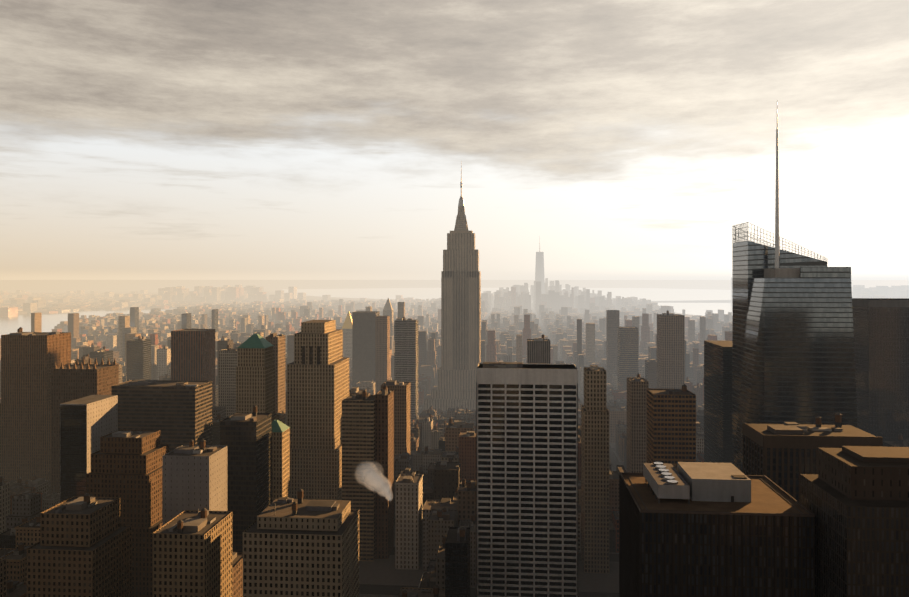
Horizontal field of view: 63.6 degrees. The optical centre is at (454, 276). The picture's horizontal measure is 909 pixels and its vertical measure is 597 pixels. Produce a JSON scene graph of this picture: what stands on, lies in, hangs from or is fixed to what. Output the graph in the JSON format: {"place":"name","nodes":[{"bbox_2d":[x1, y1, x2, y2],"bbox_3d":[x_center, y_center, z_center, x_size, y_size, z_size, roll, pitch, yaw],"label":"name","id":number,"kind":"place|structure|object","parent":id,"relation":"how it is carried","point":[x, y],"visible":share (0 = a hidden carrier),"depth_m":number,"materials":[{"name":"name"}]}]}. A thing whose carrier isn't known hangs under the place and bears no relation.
{"place":"outdoors","nodes":[
{"label":"outdoors","id":0,"kind":"place"},
{"bbox_2d":[0,308,188,337],"bbox_3d":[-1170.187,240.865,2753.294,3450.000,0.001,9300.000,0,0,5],"label":"river","id":1,"kind":"structure","parent":0,"point":[8,325],"depth_m":4144.93,"materials":[{"name":"white liquid"}]},
{"bbox_2d":[354,461,392,500],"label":"steam plume","id":2,"kind":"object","parent":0,"point":[375,480],"depth_m":517.62,"materials":[{"name":"white"}]},
{"bbox_2d":[0,280,908,596],"bbox_3d":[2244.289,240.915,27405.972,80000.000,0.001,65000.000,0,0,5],"label":"ground sheet","id":3,"kind":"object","parent":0,"point":[102,286],"visible":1,"depth_m":20558.39,"materials":[{"name":"concrete"}]},
{"bbox_2d":[0,108,908,596],"bbox_3d":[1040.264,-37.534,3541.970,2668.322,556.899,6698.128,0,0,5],"label":"skyscrapers","id":4,"kind":"structure","parent":3,"relation":"on","point":[794,482],"depth_m":563.15,"materials":[{"name":"concrete"}]},
{"bbox_2d":[0,278,908,596],"bbox_3d":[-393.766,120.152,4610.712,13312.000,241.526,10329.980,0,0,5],"label":"city blocks","id":5,"kind":"structure","parent":3,"relation":"on","point":[434,508],"depth_m":1527.76,"materials":[{"name":"brown concrete"}]},
{"bbox_2d":[282,288,730,302],"bbox_3d":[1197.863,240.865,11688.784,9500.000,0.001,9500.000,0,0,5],"label":"bay water","id":6,"kind":"structure","parent":3,"relation":"on","point":[664,295],"depth_m":10641.56,"materials":[{"name":"white liquid"}]},
{"bbox_2d":[651,300,731,315],"bbox_3d":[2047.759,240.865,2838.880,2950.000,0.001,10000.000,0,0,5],"label":"river","id":7,"kind":"structure","parent":3,"relation":"on","point":[696,308],"depth_m":5966.06,"materials":[{"name":"white liquid"}]},
{"bbox_2d":[0,0,908,279],"label":"sky","id":8,"kind":"structure","parent":0,"point":[140,139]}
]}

